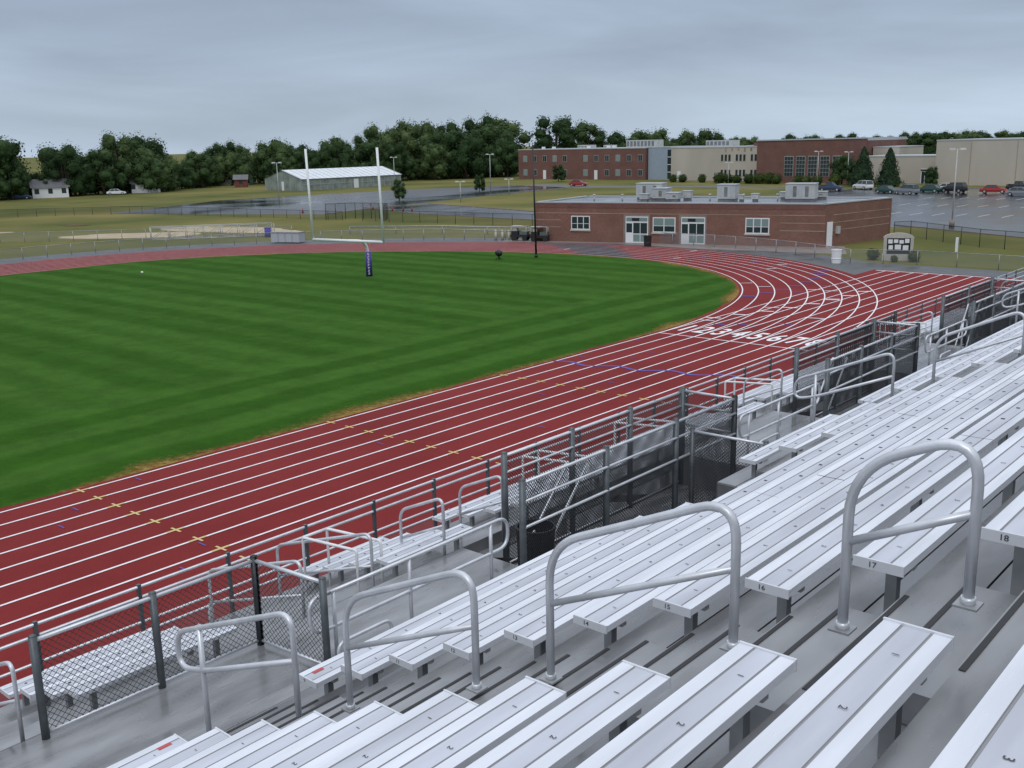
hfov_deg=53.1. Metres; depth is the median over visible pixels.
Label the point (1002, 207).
parking lot
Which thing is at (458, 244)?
lane markings
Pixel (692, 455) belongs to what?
chain link fence
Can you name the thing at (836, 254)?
trash barrel
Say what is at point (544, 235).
utility cart
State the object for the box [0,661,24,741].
handrail
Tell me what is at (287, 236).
equipment box
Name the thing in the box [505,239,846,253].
concrete pavement
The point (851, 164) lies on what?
ornamental tree
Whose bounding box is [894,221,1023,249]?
boundary fence
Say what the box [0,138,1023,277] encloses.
ground
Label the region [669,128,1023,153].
distant trees
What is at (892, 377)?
handrail
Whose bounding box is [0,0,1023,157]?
sky
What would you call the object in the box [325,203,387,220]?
gate fence
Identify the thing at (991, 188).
parked car
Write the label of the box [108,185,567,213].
wet parking lot
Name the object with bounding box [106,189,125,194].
parked car
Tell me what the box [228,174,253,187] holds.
red shed
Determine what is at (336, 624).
cross aisle rail
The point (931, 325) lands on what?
handrail
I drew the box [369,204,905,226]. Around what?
access road
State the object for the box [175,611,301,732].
handrail
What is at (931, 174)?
ornamental tree
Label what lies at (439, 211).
boundary fence
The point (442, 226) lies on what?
guard rail
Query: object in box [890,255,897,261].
shrub
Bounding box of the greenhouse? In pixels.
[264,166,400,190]
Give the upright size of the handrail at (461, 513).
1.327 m
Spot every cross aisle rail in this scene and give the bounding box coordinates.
[307,518,508,655]
[738,383,820,453]
[924,319,967,365]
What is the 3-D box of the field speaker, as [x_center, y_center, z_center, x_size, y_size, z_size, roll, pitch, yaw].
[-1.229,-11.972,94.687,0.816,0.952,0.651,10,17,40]
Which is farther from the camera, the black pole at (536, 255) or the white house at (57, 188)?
the white house at (57, 188)
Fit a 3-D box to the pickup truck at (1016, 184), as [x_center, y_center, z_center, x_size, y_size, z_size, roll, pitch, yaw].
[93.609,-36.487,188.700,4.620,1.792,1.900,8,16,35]
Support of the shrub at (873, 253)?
on the ground at (32, 224)
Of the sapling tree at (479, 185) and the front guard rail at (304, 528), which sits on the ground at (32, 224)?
the sapling tree at (479, 185)
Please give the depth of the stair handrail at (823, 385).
23.01 m
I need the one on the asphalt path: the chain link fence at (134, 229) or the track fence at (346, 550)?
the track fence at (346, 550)
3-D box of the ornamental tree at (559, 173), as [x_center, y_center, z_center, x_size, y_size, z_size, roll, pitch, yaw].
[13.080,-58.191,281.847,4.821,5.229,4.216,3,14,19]
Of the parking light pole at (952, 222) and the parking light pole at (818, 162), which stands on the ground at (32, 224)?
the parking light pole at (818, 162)
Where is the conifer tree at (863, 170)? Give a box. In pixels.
[844,146,875,185]
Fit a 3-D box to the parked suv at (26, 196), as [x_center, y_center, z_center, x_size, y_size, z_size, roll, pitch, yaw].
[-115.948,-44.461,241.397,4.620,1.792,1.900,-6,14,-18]
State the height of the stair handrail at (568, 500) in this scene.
1.435 m
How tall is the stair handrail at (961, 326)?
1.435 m
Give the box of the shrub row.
[669,172,841,184]
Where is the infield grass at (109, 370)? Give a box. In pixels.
[0,251,735,507]
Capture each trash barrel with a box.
[515,519,555,565]
[644,235,651,246]
[831,249,841,262]
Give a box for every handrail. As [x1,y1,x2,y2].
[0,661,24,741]
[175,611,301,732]
[208,560,305,621]
[276,533,374,594]
[341,570,487,713]
[399,498,445,563]
[458,475,502,539]
[517,462,587,565]
[539,501,740,684]
[742,369,782,411]
[793,353,895,422]
[812,357,847,415]
[827,439,984,635]
[898,311,932,340]
[931,312,1023,383]
[955,304,979,346]
[1001,288,1023,322]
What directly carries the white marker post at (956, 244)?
on the ground at (32, 224)
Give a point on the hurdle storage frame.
(202, 226)
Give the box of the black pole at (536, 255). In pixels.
[532,144,537,257]
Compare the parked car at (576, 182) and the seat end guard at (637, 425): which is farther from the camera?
the parked car at (576, 182)
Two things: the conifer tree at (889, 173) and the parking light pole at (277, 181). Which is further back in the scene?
the conifer tree at (889, 173)
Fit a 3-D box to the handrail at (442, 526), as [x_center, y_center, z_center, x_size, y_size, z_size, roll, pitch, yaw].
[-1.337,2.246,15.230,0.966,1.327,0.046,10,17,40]
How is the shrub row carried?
on the ground at (32, 224)
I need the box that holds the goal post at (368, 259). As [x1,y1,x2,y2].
[304,147,384,276]
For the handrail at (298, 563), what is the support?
attached to the bleachers
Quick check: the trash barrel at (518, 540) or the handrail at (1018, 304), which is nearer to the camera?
the trash barrel at (518, 540)
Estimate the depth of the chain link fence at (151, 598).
11.32 m
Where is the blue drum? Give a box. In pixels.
[264,227,270,236]
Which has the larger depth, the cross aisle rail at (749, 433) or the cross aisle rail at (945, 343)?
the cross aisle rail at (945, 343)
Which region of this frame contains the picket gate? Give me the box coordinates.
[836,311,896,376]
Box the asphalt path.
[0,238,1023,557]
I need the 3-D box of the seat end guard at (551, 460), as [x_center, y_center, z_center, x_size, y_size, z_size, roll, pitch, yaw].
[0.806,1.860,18.571,1.241,1.265,0.494,10,17,40]
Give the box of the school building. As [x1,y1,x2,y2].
[518,137,1023,185]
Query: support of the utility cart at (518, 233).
on the concrete pavement
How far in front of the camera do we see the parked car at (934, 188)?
189.65 m
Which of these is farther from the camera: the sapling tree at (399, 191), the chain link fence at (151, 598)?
the sapling tree at (399, 191)
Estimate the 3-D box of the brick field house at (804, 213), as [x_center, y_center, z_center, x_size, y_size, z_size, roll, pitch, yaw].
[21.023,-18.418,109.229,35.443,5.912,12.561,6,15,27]
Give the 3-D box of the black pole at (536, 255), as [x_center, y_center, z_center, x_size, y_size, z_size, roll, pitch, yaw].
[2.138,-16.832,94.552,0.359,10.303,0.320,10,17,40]
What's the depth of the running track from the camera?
35.26 m
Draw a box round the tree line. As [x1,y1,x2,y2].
[0,110,728,199]
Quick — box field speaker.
[495,249,501,258]
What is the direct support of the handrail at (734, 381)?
on the bleachers
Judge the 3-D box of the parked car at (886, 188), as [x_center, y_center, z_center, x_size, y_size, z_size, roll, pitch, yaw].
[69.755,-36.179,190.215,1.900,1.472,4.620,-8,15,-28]
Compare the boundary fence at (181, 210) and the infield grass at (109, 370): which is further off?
the boundary fence at (181, 210)
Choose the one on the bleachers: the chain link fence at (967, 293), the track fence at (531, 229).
the chain link fence at (967, 293)
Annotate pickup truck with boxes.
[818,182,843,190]
[1005,181,1023,189]
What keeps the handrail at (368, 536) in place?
attached to the bleachers
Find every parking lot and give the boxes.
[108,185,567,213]
[828,188,1023,236]
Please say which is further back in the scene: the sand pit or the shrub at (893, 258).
the sand pit
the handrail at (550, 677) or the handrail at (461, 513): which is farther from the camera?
the handrail at (461, 513)
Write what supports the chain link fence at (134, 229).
on the ground at (32, 224)
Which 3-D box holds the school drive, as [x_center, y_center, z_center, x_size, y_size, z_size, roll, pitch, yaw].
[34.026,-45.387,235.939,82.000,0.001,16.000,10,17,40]
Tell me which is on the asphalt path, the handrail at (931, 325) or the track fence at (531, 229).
the track fence at (531, 229)
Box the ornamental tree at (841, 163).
[828,154,853,183]
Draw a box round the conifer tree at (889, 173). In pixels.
[874,147,904,186]
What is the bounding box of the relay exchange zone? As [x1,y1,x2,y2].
[549,244,632,256]
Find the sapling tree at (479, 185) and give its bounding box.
[473,173,484,191]
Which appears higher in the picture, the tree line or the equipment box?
the tree line
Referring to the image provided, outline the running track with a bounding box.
[0,242,1021,707]
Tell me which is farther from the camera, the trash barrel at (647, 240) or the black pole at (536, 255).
the trash barrel at (647, 240)
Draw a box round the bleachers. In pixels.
[0,282,1023,767]
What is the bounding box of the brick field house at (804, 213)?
[535,182,892,246]
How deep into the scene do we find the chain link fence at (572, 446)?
17.07 m
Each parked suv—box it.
[9,193,30,198]
[852,180,873,189]
[894,184,919,194]
[941,182,967,192]
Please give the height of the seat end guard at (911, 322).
1.265 m
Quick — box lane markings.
[0,242,1007,626]
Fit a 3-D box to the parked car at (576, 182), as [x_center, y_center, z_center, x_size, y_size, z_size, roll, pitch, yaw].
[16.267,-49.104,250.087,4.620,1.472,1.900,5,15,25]
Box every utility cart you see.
[510,225,530,240]
[530,226,551,241]
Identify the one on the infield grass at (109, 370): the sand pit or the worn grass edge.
the worn grass edge
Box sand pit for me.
[0,226,296,238]
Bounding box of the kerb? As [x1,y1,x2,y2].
[326,187,1023,237]
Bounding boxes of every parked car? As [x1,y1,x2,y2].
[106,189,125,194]
[569,180,587,185]
[875,185,895,193]
[919,184,942,192]
[979,185,1007,192]
[1005,187,1023,195]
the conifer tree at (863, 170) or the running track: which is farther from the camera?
the conifer tree at (863, 170)
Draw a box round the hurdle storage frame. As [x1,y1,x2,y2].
[149,222,274,239]
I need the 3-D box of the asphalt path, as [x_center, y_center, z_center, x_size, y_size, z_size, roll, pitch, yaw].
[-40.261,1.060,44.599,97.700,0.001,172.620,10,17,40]
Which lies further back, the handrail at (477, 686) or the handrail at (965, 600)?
the handrail at (477, 686)
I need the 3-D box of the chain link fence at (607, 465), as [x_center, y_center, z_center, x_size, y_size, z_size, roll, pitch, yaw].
[1.690,1.653,16.849,1.183,2.019,6.054,10,17,40]
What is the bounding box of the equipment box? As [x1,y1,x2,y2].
[270,231,304,241]
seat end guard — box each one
[301,527,383,596]
[522,450,591,494]
[614,417,672,455]
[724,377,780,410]
[879,322,926,345]
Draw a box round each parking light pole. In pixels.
[272,162,280,203]
[814,151,822,182]
[949,148,966,226]
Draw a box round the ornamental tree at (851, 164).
[844,159,856,180]
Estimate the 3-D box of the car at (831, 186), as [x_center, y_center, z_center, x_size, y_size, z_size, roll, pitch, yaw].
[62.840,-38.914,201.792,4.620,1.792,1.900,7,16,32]
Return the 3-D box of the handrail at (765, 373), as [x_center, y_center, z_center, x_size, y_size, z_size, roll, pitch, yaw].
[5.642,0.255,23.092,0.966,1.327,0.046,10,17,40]
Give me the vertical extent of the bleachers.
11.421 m
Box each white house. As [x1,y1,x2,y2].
[29,178,69,198]
[129,178,160,192]
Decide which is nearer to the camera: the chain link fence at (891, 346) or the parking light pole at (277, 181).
the chain link fence at (891, 346)
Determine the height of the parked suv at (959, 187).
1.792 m
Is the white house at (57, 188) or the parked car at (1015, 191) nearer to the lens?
the parked car at (1015, 191)
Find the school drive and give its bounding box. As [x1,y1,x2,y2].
[523,184,785,188]
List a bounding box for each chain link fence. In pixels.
[0,225,291,242]
[28,554,330,739]
[501,389,681,562]
[518,386,737,564]
[688,427,768,503]
[792,320,873,415]
[823,318,919,416]
[938,278,991,345]
[968,277,1023,345]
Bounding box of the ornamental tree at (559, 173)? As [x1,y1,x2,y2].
[551,164,567,181]
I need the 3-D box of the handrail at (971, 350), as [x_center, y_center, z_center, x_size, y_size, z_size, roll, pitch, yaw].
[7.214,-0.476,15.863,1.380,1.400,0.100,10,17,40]
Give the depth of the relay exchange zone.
101.38 m
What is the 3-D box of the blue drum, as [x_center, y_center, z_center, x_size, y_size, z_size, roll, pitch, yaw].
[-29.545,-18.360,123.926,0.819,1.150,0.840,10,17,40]
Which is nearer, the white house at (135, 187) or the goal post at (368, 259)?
the goal post at (368, 259)
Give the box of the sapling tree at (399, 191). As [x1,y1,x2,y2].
[390,179,407,200]
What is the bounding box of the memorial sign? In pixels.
[881,233,913,260]
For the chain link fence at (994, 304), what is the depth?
30.16 m
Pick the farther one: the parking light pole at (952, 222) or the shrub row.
the shrub row
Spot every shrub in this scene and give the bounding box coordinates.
[867,248,880,259]
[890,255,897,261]
[907,251,920,261]
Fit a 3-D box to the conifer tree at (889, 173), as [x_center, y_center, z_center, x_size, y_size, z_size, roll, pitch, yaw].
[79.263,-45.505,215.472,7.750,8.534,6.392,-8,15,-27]
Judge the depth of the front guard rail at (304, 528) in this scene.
16.98 m
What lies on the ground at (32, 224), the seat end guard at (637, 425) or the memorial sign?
the memorial sign
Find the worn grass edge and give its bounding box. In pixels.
[57,251,738,491]
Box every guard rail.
[0,268,1023,678]
[349,225,531,234]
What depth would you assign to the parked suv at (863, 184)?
204.68 m
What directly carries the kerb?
on the ground at (32, 224)
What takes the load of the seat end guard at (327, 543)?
on the bleachers
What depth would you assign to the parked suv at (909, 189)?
184.22 m
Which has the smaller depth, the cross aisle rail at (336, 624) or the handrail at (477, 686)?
the handrail at (477, 686)
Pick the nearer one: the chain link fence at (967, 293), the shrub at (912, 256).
the chain link fence at (967, 293)
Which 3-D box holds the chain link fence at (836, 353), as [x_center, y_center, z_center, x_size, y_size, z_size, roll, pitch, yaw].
[7.758,-0.261,24.553,0.103,1.979,4.404,10,17,40]
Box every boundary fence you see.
[5,206,342,219]
[362,209,532,225]
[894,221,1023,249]
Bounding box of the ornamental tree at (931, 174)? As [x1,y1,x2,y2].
[923,166,938,183]
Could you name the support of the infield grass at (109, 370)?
on the ground at (32, 224)
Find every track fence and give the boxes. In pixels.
[0,229,1023,269]
[0,284,1017,687]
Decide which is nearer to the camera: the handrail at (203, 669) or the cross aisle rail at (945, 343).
the handrail at (203, 669)
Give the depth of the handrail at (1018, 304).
26.72 m
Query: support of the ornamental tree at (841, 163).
on the ground at (32, 224)
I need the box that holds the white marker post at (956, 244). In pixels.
[955,237,958,251]
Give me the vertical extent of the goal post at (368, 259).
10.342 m

